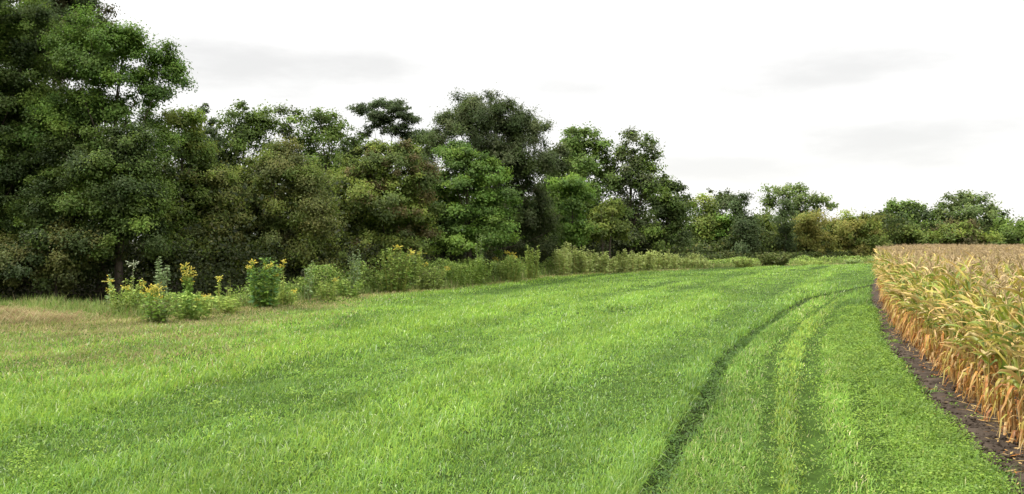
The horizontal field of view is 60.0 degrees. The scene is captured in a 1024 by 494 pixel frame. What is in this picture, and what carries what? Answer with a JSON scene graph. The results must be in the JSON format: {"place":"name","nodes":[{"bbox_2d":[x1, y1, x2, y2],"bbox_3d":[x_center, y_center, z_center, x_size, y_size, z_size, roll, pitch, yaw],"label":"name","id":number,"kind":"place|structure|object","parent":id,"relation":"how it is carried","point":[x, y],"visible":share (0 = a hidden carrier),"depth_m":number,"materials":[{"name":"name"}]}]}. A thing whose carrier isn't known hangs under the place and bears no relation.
{"place":"outdoors","nodes":[
{"label":"outdoors","id":0,"kind":"place"},
{"bbox_2d":[0,241,1022,493],"bbox_3d":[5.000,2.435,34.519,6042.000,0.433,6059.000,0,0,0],"label":"ground","id":1,"kind":"structure","parent":0,"point":[808,443],"depth_m":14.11,"materials":[{"name":"green plant"}]},
{"bbox_2d":[0,0,74,263],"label":"broadleaf tree","id":2,"kind":"object","parent":1,"relation":"on","point":[19,39],"visible":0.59,"depth_m":37.84,"materials":[{"name":"green plant"}]},
{"bbox_2d":[0,215,131,300],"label":"bush","id":3,"kind":"object","parent":1,"relation":"on","point":[72,249],"visible":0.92,"depth_m":35.10,"materials":[{"name":"green plant"}]},
{"bbox_2d":[8,0,124,270],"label":"broadleaf tree","id":4,"kind":"object","parent":1,"relation":"on","point":[63,5],"visible":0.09,"depth_m":45.74,"materials":[{"name":"green plant"}]},
{"bbox_2d":[0,303,150,327],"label":"straw","id":5,"kind":"object","parent":1,"relation":"on","point":[23,314],"visible":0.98,"depth_m":27.80,"materials":[{"name":"beige plant"}]},
{"bbox_2d":[0,117,183,300],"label":"broadleaf tree","id":6,"kind":"object","parent":1,"relation":"on","point":[121,169],"visible":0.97,"depth_m":35.84,"materials":[{"name":"green plant"}]},
{"bbox_2d":[9,0,198,299],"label":"broadleaf tree","id":7,"kind":"object","parent":1,"relation":"on","point":[90,56],"visible":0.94,"depth_m":37.41,"materials":[{"name":"green plant"}]},
{"bbox_2d":[101,275,146,313],"bbox_3d":[-13.612,1.722,31.163,1.217,1.481,1.203,0,1,43],"label":"goldenrod","id":8,"kind":"object","parent":1,"relation":"on","point":[127,288],"visible":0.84,"depth_m":31.13,"materials":[{"name":"green plant"}]},
{"bbox_2d":[140,282,166,317],"bbox_3d":[-12.056,1.847,29.610,0.833,1.362,1.257,0,1,-41],"label":"goldenrod","id":9,"kind":"object","parent":1,"relation":"on","point":[152,289],"visible":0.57,"depth_m":29.50,"materials":[{"name":"yellow plant"}]},
{"bbox_2d":[139,297,177,322],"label":"leafy weed","id":10,"kind":"object","parent":1,"relation":"on","point":[159,315],"visible":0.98,"depth_m":27.78,"materials":[{"name":"green plant"}]},
{"bbox_2d":[153,256,170,304],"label":"tall weed","id":11,"kind":"object","parent":1,"relation":"on","point":[163,281],"visible":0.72,"depth_m":31.65,"materials":[{"name":"green plant"}]},
{"bbox_2d":[134,104,231,293],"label":"broadleaf tree","id":12,"kind":"object","parent":1,"relation":"on","point":[184,121],"visible":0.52,"depth_m":40.52,"materials":[{"name":"green plant"}]},
{"bbox_2d":[180,262,197,310],"bbox_3d":[-11.413,1.497,31.244,0.739,1.940,0.631,0,1,36],"label":"goldenrod","id":13,"kind":"object","parent":1,"relation":"on","point":[188,283],"visible":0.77,"depth_m":31.19,"materials":[{"name":"green plant"}]},
{"bbox_2d":[169,290,212,319],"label":"leafy weed","id":14,"kind":"object","parent":1,"relation":"on","point":[196,309],"visible":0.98,"depth_m":29.14,"materials":[{"name":"green plant"}]},
{"bbox_2d":[178,103,236,281],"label":"broadleaf tree","id":15,"kind":"object","parent":1,"relation":"on","point":[212,129],"visible":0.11,"depth_m":55.66,"materials":[{"name":"green plant"}]},
{"bbox_2d":[166,163,261,294],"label":"tree","id":16,"kind":"object","parent":1,"relation":"on","point":[216,179],"visible":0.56,"depth_m":40.61,"materials":[{"name":"green plant"}]},
{"bbox_2d":[215,295,241,312],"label":"leafy weed","id":17,"kind":"object","parent":1,"relation":"on","point":[228,308],"visible":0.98,"depth_m":31.57,"materials":[{"name":"green plant"}]},
{"bbox_2d":[206,99,288,182],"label":"broadleaf tree","id":18,"kind":"object","parent":1,"relation":"on","point":[253,126],"visible":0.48,"depth_m":57.21,"materials":[{"name":"green plant"}]},
{"bbox_2d":[245,257,281,307],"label":"sunflower bush","id":19,"kind":"object","parent":1,"relation":"on","point":[268,297],"visible":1,"depth_m":33.59,"materials":[{"name":"green plant"}]},
{"bbox_2d":[217,133,347,274],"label":"tree","id":20,"kind":"object","parent":1,"relation":"on","point":[281,162],"visible":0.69,"depth_m":42.07,"materials":[{"name":"green plant"}]},
{"bbox_2d":[275,290,298,305],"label":"leafy weed","id":21,"kind":"object","parent":1,"relation":"on","point":[287,299],"visible":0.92,"depth_m":34.75,"materials":[{"name":"green plant"}]},
{"bbox_2d":[271,99,320,179],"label":"broadleaf tree","id":22,"kind":"object","parent":1,"relation":"on","point":[284,131],"visible":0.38,"depth_m":59.89,"materials":[{"name":"green plant"}]},
{"bbox_2d":[301,261,315,296],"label":"tall weed","id":23,"kind":"object","parent":1,"relation":"on","point":[307,285],"visible":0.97,"depth_m":37.95,"materials":[{"name":"green plant"}]},
{"bbox_2d":[314,277,338,300],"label":"shrub","id":24,"kind":"object","parent":1,"relation":"on","point":[329,294],"visible":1,"depth_m":37.87,"materials":[{"name":"green plant"}]},
{"bbox_2d":[294,106,368,278],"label":"broadleaf tree","id":25,"kind":"object","parent":1,"relation":"on","point":[331,132],"visible":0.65,"depth_m":58.48,"materials":[{"name":"green plant"}]},
{"bbox_2d":[311,137,383,277],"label":"tree","id":26,"kind":"object","parent":1,"relation":"on","point":[355,151],"visible":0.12,"depth_m":53.57,"materials":[{"name":"green plant"}]},
{"bbox_2d":[334,279,364,297],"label":"leafy weed","id":27,"kind":"object","parent":1,"relation":"on","point":[355,291],"visible":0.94,"depth_m":39.68,"materials":[{"name":"green plant"}]},
{"bbox_2d":[347,249,361,290],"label":"tall weed","id":28,"kind":"object","parent":1,"relation":"on","point":[356,264],"visible":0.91,"depth_m":41.89,"materials":[{"name":"green plant"}]},
{"bbox_2d":[326,137,448,277],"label":"broadleaf tree","id":29,"kind":"object","parent":1,"relation":"on","point":[403,205],"visible":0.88,"depth_m":48.80,"materials":[{"name":"green plant"}]},
{"bbox_2d":[343,97,439,170],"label":"pine tree","id":30,"kind":"object","parent":1,"relation":"on","point":[379,119],"visible":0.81,"depth_m":71.33,"materials":[{"name":"green plant"}]},
{"bbox_2d":[368,245,415,291],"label":"shrub","id":31,"kind":"object","parent":1,"relation":"on","point":[405,276],"visible":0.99,"depth_m":44.03,"materials":[{"name":"green plant"}]},
{"bbox_2d":[413,262,449,289],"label":"leafy weed","id":32,"kind":"object","parent":1,"relation":"on","point":[426,279],"visible":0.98,"depth_m":46.68,"materials":[{"name":"green plant"}]},
{"bbox_2d":[411,153,456,258],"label":"tree","id":33,"kind":"object","parent":1,"relation":"on","point":[425,157],"visible":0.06,"depth_m":59.40,"materials":[{"name":"green plant"}]},
{"bbox_2d":[0,254,878,320],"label":"undergrowth","id":34,"kind":"object","parent":1,"relation":"on","point":[370,284],"visible":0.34,"depth_m":40.34,"materials":[{"name":"green plant"}]},
{"bbox_2d":[439,258,474,285],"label":"leafy weed","id":35,"kind":"object","parent":1,"relation":"on","point":[459,274],"visible":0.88,"depth_m":51.68,"materials":[{"name":"green plant"}]},
{"bbox_2d":[0,122,928,302],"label":"woods","id":36,"kind":"object","parent":1,"relation":"on","point":[227,273],"visible":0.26,"depth_m":42.18,"materials":[{"name":"green plant"}]},
{"bbox_2d":[425,139,526,261],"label":"broadleaf tree","id":37,"kind":"object","parent":1,"relation":"on","point":[464,180],"visible":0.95,"depth_m":56.00,"materials":[{"name":"green plant"}]},
{"bbox_2d":[466,254,492,284],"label":"leafy weed","id":38,"kind":"object","parent":1,"relation":"on","point":[478,274],"visible":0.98,"depth_m":52.74,"materials":[{"name":"green plant"}]},
{"bbox_2d":[410,82,567,261],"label":"broadleaf tree","id":39,"kind":"object","parent":1,"relation":"on","point":[476,120],"visible":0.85,"depth_m":64.82,"materials":[{"name":"green plant"}]},
{"bbox_2d":[492,251,526,281],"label":"leafy weed","id":40,"kind":"object","parent":1,"relation":"on","point":[509,273],"visible":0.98,"depth_m":56.58,"materials":[{"name":"green plant"}]},
{"bbox_2d":[2,302,1023,493],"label":"clover","id":41,"kind":"object","parent":1,"relation":"on","point":[855,325],"visible":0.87,"depth_m":13.24,"materials":[{"name":"green plant"}]},
{"bbox_2d":[524,245,539,278],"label":"leafy weed","id":42,"kind":"object","parent":1,"relation":"on","point":[528,265],"visible":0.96,"depth_m":59.28,"materials":[{"name":"green plant"}]},
{"bbox_2d":[533,142,578,269],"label":"tree","id":43,"kind":"object","parent":1,"relation":"on","point":[563,152],"visible":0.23,"depth_m":74.16,"materials":[{"name":"green plant"}]},
{"bbox_2d":[557,248,568,274],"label":"ragweed","id":44,"kind":"object","parent":1,"relation":"on","point":[562,269],"visible":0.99,"depth_m":64.26,"materials":[{"name":"green plant"}]},
{"bbox_2d":[544,171,600,252],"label":"broadleaf tree","id":45,"kind":"object","parent":1,"relation":"on","point":[571,195],"visible":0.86,"depth_m":69.32,"materials":[{"name":"green plant"}]},
{"bbox_2d":[558,121,627,251],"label":"broadleaf tree","id":46,"kind":"object","parent":1,"relation":"on","point":[579,144],"visible":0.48,"depth_m":80.92,"materials":[{"name":"green plant"}]},
{"bbox_2d":[585,195,636,264],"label":"tree","id":47,"kind":"object","parent":1,"relation":"on","point":[611,211],"visible":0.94,"depth_m":72.84,"materials":[{"name":"green plant"}]},
{"bbox_2d":[588,127,673,262],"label":"broadleaf tree","id":48,"kind":"object","parent":1,"relation":"on","point":[638,167],"visible":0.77,"depth_m":80.98,"materials":[{"name":"green plant"}]},
{"bbox_2d":[636,173,700,254],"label":"broadleaf tree","id":49,"kind":"object","parent":1,"relation":"on","point":[671,211],"visible":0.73,"depth_m":85.04,"materials":[{"name":"green plant"}]},
{"bbox_2d":[685,193,730,248],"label":"broadleaf tree","id":50,"kind":"object","parent":1,"relation":"on","point":[704,227],"visible":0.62,"depth_m":103.00,"materials":[{"name":"green plant"}]},
{"bbox_2d":[696,187,738,225],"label":"broadleaf tree","id":51,"kind":"object","parent":1,"relation":"on","point":[721,199],"visible":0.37,"depth_m":111.34,"materials":[{"name":"green plant"}]},
{"bbox_2d":[711,211,740,250],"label":"broadleaf tree","id":52,"kind":"object","parent":1,"relation":"on","point":[725,218],"visible":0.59,"depth_m":102.55,"materials":[{"name":"green plant"}]},
{"bbox_2d":[720,189,765,255],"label":"juniper tree","id":53,"kind":"object","parent":1,"relation":"on","point":[747,242],"visible":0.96,"depth_m":100.08,"materials":[{"name":"green plant"}]},
{"bbox_2d":[731,258,760,266],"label":"leafy weed","id":54,"kind":"object","parent":1,"relation":"on","point":[748,263],"visible":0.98,"depth_m":85.10,"materials":[{"name":"green plant"}]},
{"bbox_2d":[746,205,779,251],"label":"broadleaf tree","id":55,"kind":"object","parent":1,"relation":"on","point":[768,224],"visible":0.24,"depth_m":109.09,"materials":[{"name":"green plant"}]},
{"bbox_2d":[756,252,792,265],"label":"shrub","id":56,"kind":"object","parent":1,"relation":"on","point":[768,259],"visible":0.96,"depth_m":89.60,"materials":[{"name":"green plant"}]},
{"bbox_2d":[766,196,799,252],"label":"juniper tree","id":57,"kind":"object","parent":1,"relation":"on","point":[784,228],"visible":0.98,"depth_m":105.28,"materials":[{"name":"green plant"}]},
{"bbox_2d":[755,182,839,224],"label":"broadleaf tree","id":58,"kind":"object","parent":1,"relation":"on","point":[814,200],"visible":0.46,"depth_m":137.12,"materials":[{"name":"green plant"}]},
{"bbox_2d":[782,208,839,257],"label":"bush","id":59,"kind":"object","parent":1,"relation":"on","point":[807,222],"visible":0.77,"depth_m":107.67,"materials":[{"name":"green plant"}]},
{"bbox_2d":[820,208,890,257],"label":"bush","id":60,"kind":"object","parent":1,"relation":"on","point":[862,227],"visible":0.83,"depth_m":110.62,"materials":[{"name":"green plant"}]},
{"bbox_2d":[864,197,939,247],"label":"broadleaf tree","id":61,"kind":"object","parent":1,"relation":"on","point":[904,209],"visible":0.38,"depth_m":122.38,"materials":[{"name":"green plant"}]},
{"bbox_2d":[884,224,946,246],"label":"bush","id":62,"kind":"object","parent":1,"relation":"on","point":[920,236],"visible":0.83,"depth_m":117.59,"materials":[{"name":"green plant"}]},
{"bbox_2d":[927,217,1005,244],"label":"bush","id":63,"kind":"object","parent":1,"relation":"on","point":[957,232],"visible":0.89,"depth_m":126.00,"materials":[{"name":"green plant"}]},
{"bbox_2d":[929,189,1013,245],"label":"broadleaf tree","id":64,"kind":"object","parent":1,"relation":"on","point":[970,208],"visible":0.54,"depth_m":148.43,"materials":[{"name":"green plant"}]},
{"bbox_2d":[985,215,1023,245],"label":"broadleaf tree","id":65,"kind":"object","parent":1,"relation":"on","point":[1006,228],"visible":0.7,"depth_m":138.95,"materials":[{"name":"green plant"}]},
{"bbox_2d":[9,0,1023,239],"label":"sky","id":66,"kind":"structure","parent":0,"point":[864,104],"materials":[{"name":"white"}]},
{"bbox_2d":[870,276,1023,493],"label":"soil","id":67,"kind":"structure","parent":0,"point":[963,414],"depth_m":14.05,"materials":[{"name":"brown soil"}]},
{"bbox_2d":[904,255,924,348],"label":"corn plant","id":68,"kind":"object","parent":67,"relation":"on","point":[914,299],"visible":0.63,"depth_m":20.77,"materials":[{"name":"yellow plant"}]},
{"bbox_2d":[908,270,942,364],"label":"corn plant","id":69,"kind":"object","parent":67,"relation":"on","point":[930,308],"visible":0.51,"depth_m":18.30,"materials":[{"name":"yellow plant"}]},
{"bbox_2d":[904,260,947,358],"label":"corn plant","id":70,"kind":"object","parent":67,"relation":"on","point":[922,312],"visible":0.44,"depth_m":19.02,"materials":[{"name":"yellow plant"}]},
{"bbox_2d":[918,261,940,357],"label":"corn plant","id":71,"kind":"object","parent":67,"relation":"on","point":[927,305],"visible":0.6,"depth_m":18.59,"materials":[{"name":"yellow plant"}]},
{"bbox_2d":[919,266,943,365],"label":"corn plant","id":72,"kind":"object","parent":67,"relation":"on","point":[931,313],"visible":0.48,"depth_m":17.87,"materials":[{"name":"yellow plant"}]},
{"bbox_2d":[921,267,959,371],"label":"corn plant","id":73,"kind":"object","parent":67,"relation":"on","point":[932,274],"visible":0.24,"depth_m":17.11,"materials":[{"name":"yellow plant"}]},
{"bbox_2d":[925,259,958,373],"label":"corn plant","id":74,"kind":"object","parent":67,"relation":"on","point":[945,266],"visible":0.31,"depth_m":16.37,"materials":[{"name":"yellow plant"}]},
{"bbox_2d":[917,272,967,380],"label":"corn plant","id":75,"kind":"object","parent":67,"relation":"on","point":[942,296],"visible":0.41,"depth_m":16.07,"materials":[{"name":"yellow plant"}]},
{"bbox_2d":[868,242,1023,452],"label":"cornfield","id":76,"kind":"structure","parent":67,"relation":"on","point":[1013,251],"depth_m":36.41,"materials":[{"name":"beige plant"}]},
{"bbox_2d":[917,254,975,382],"bbox_3d":[7.869,1.285,15.872,1.140,2.334,0.494,0,0,-10],"label":"corn plant","id":77,"kind":"object","parent":67,"relation":"on","point":[957,345],"visible":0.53,"depth_m":15.93,"materials":[{"name":"yellow plant"}]},
{"bbox_2d":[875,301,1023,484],"bbox_3d":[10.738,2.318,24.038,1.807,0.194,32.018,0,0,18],"label":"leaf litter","id":78,"kind":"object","parent":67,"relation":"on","point":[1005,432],"visible":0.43,"depth_m":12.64,"materials":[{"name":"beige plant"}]},
{"bbox_2d":[932,259,968,377],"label":"corn plant","id":79,"kind":"object","parent":67,"relation":"on","point":[949,308],"visible":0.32,"depth_m":16.22,"materials":[{"name":"yellow plant"}]},
{"bbox_2d":[932,274,969,386],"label":"corn plant","id":80,"kind":"object","parent":67,"relation":"on","point":[957,355],"visible":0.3,"depth_m":15.46,"materials":[{"name":"yellow plant"}]},
{"bbox_2d":[925,262,979,384],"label":"corn plant","id":81,"kind":"object","parent":67,"relation":"on","point":[949,310],"visible":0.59,"depth_m":15.64,"materials":[{"name":"yellow plant"}]},
{"bbox_2d":[936,276,977,389],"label":"corn plant","id":82,"kind":"object","parent":67,"relation":"on","point":[959,344],"visible":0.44,"depth_m":15.13,"materials":[{"name":"yellow plant"}]},
{"bbox_2d":[939,270,978,392],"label":"corn plant","id":83,"kind":"object","parent":67,"relation":"on","point":[962,334],"visible":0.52,"depth_m":14.89,"materials":[{"name":"yellow plant"}]},
{"bbox_2d":[940,256,978,381],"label":"corn plant","id":84,"kind":"object","parent":67,"relation":"on","point":[952,278],"visible":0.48,"depth_m":15.27,"materials":[{"name":"yellow plant"}]},
{"bbox_2d":[937,263,992,397],"bbox_3d":[7.399,1.359,14.445,0.408,2.206,0.927,0,1,-34],"label":"corn plant","id":85,"kind":"object","parent":67,"relation":"on","point":[968,300],"visible":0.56,"depth_m":14.42,"materials":[{"name":"yellow plant"}]},
{"bbox_2d":[940,286,991,399],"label":"corn plant","id":86,"kind":"object","parent":67,"relation":"on","point":[970,342],"visible":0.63,"depth_m":14.17,"materials":[{"name":"yellow plant"}]},
{"bbox_2d":[938,260,998,393],"bbox_3d":[7.539,1.342,14.522,0.935,2.239,0.884,0,0,-20],"label":"corn plant","id":87,"kind":"object","parent":67,"relation":"on","point":[954,304],"visible":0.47,"depth_m":14.64,"materials":[{"name":"yellow plant"}]},
{"bbox_2d":[937,261,1006,392],"bbox_3d":[7.777,1.350,14.868,1.180,2.218,0.438,0,0,15],"label":"corn plant","id":88,"kind":"object","parent":67,"relation":"on","point":[974,319],"visible":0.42,"depth_m":14.89,"materials":[{"name":"yellow plant"}]},
{"bbox_2d":[954,278,995,402],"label":"corn plant","id":89,"kind":"object","parent":67,"relation":"on","point":[973,351],"visible":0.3,"depth_m":14.16,"materials":[{"name":"yellow plant"}]},
{"bbox_2d":[953,269,997,410],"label":"corn plant","id":90,"kind":"object","parent":67,"relation":"on","point":[987,281],"visible":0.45,"depth_m":13.29,"materials":[{"name":"yellow plant"}]},
{"bbox_2d":[961,266,1000,407],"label":"corn plant","id":91,"kind":"object","parent":67,"relation":"on","point":[981,360],"visible":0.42,"depth_m":13.49,"materials":[{"name":"yellow plant"}]},
{"bbox_2d":[953,275,1011,412],"bbox_3d":[6.962,1.435,13.029,0.463,2.077,0.848,0,1,-33],"label":"corn plant","id":92,"kind":"object","parent":67,"relation":"on","point":[978,322],"visible":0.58,"depth_m":13.04,"materials":[{"name":"yellow plant"}]},
{"bbox_2d":[953,293,1017,410],"bbox_3d":[7.183,1.546,13.393,0.499,1.852,0.940,0,0,-17],"label":"corn plant","id":93,"kind":"object","parent":67,"relation":"on","point":[984,321],"visible":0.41,"depth_m":13.47,"materials":[{"name":"yellow plant"}]},
{"bbox_2d":[956,263,1017,403],"bbox_3d":[7.413,1.338,13.767,0.598,2.258,0.994,0,1,-45],"label":"corn plant","id":94,"kind":"object","parent":67,"relation":"on","point":[972,354],"visible":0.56,"depth_m":13.92,"materials":[{"name":"yellow plant"}]},
{"bbox_2d":[961,284,1017,415],"bbox_3d":[6.928,1.492,12.796,0.756,1.965,0.501,0,0,8],"label":"corn plant","id":95,"kind":"object","parent":67,"relation":"on","point":[987,385],"visible":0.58,"depth_m":12.85,"materials":[{"name":"yellow plant"}]},
{"bbox_2d":[961,277,1023,420],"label":"corn plant","id":96,"kind":"object","parent":67,"relation":"on","point":[993,352],"visible":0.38,"depth_m":12.49,"materials":[{"name":"yellow plant"}]},
{"bbox_2d":[970,285,1023,427],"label":"corn plant","id":97,"kind":"object","parent":67,"relation":"on","point":[1002,399],"visible":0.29,"depth_m":12.15,"materials":[{"name":"yellow plant"}]},
{"bbox_2d":[971,290,1023,437],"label":"corn plant","id":98,"kind":"object","parent":67,"relation":"on","point":[1010,420],"visible":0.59,"depth_m":11.50,"materials":[{"name":"yellow plant"}]},
{"bbox_2d":[981,279,1018,421],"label":"corn plant","id":99,"kind":"object","parent":67,"relation":"on","point":[1002,376],"visible":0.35,"depth_m":12.49,"materials":[{"name":"yellow plant"}]},
{"bbox_2d":[978,271,1022,435],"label":"corn plant","id":100,"kind":"object","parent":67,"relation":"on","point":[1003,348],"visible":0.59,"depth_m":11.85,"materials":[{"name":"yellow plant"}]},
{"bbox_2d":[978,289,1023,442],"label":"corn plant","id":101,"kind":"object","parent":67,"relation":"on","point":[1014,433],"visible":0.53,"depth_m":11.23,"materials":[{"name":"yellow plant"}]},
{"bbox_2d":[979,273,1023,433],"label":"corn plant","id":102,"kind":"object","parent":67,"relation":"on","point":[1017,374],"visible":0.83,"depth_m":11.15,"materials":[{"name":"yellow plant"}]},
{"bbox_2d":[981,286,1023,433],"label":"corn plant","id":103,"kind":"object","parent":67,"relation":"on","point":[1009,362],"visible":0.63,"depth_m":11.66,"materials":[{"name":"yellow plant"}]},
{"bbox_2d":[988,269,1019,424],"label":"corn plant","id":104,"kind":"object","parent":67,"relation":"on","point":[999,379],"visible":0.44,"depth_m":12.24,"materials":[{"name":"yellow plant"}]},
{"bbox_2d":[987,285,1023,417],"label":"corn plant","id":105,"kind":"object","parent":67,"relation":"on","point":[1001,351],"visible":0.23,"depth_m":11.93,"materials":[{"name":"yellow plant"}]},
{"bbox_2d":[1003,294,1023,448],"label":"corn plant","id":106,"kind":"object","parent":67,"relation":"on","point":[1020,319],"visible":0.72,"depth_m":10.94,"materials":[{"name":"yellow plant"}]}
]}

